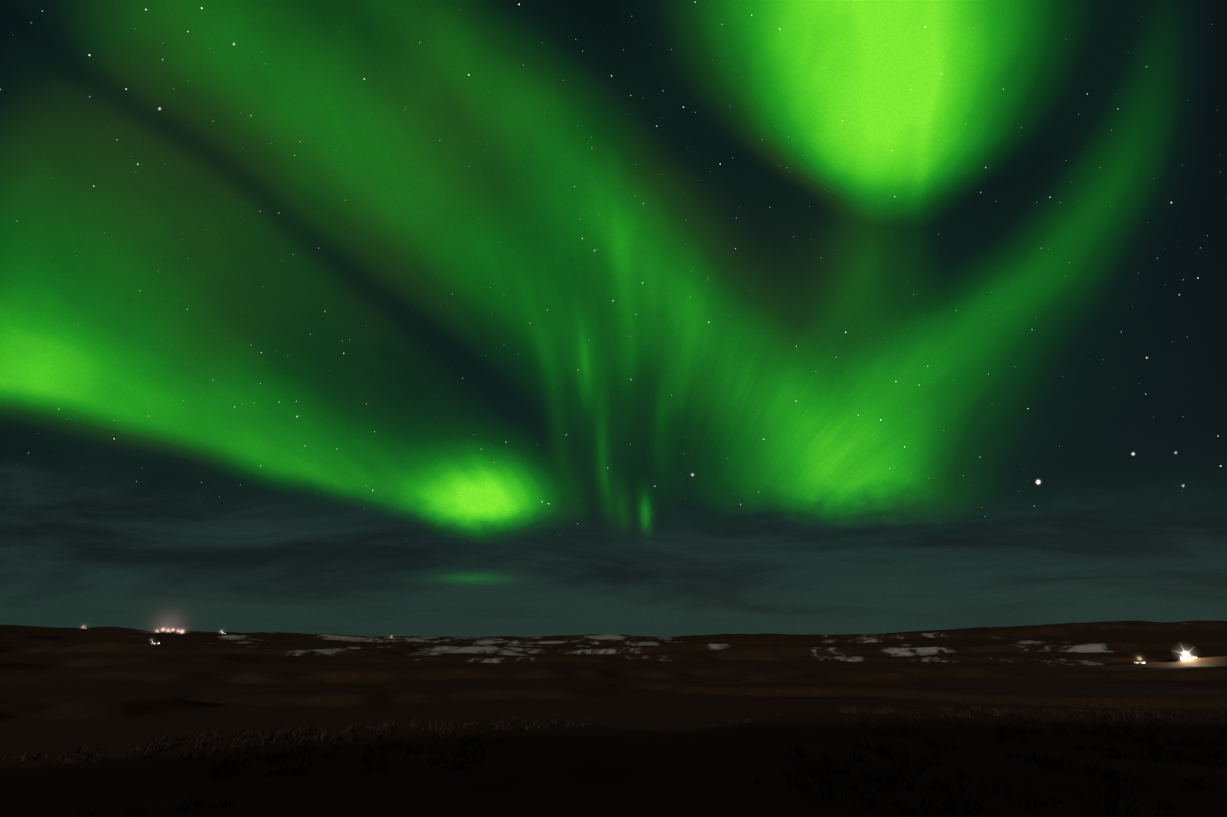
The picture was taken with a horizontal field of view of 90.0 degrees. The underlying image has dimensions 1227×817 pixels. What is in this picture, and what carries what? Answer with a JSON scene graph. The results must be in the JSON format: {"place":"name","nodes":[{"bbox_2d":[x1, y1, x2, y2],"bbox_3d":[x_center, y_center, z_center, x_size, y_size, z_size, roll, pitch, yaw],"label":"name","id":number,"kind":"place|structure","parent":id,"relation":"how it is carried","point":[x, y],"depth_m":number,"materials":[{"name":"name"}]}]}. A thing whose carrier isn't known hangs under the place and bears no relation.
{"place":"outdoors","nodes":[
{"label":"outdoors","id":0,"kind":"place"},
{"bbox_2d":[151,640,160,644],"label":"farm house","id":1,"kind":"structure","parent":0,"point":[158,642],"depth_m":1073.03,"materials":[{"name":"white"}]},
{"bbox_2d":[0,621,1226,816],"bbox_3d":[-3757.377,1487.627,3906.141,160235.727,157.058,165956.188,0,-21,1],"label":"terrain","id":2,"kind":"structure","parent":0,"point":[650,746],"depth_m":305.72,"materials":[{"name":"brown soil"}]},
{"bbox_2d":[1177,656,1196,660],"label":"yard barn","id":3,"kind":"structure","parent":2,"relation":"on","point":[1181,658],"depth_m":824.33,"materials":[{"name":"paint"}]},
{"bbox_2d":[0,0,1226,637],"label":"sky","id":4,"kind":"structure","parent":0,"point":[386,318],"materials":[{"name":"green"}]},
{"bbox_2d":[1133,659,1145,663],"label":"farm house","id":5,"kind":"structure","parent":0,"point":[1141,660],"depth_m":818.74,"materials":[{"name":"white"}]}
]}

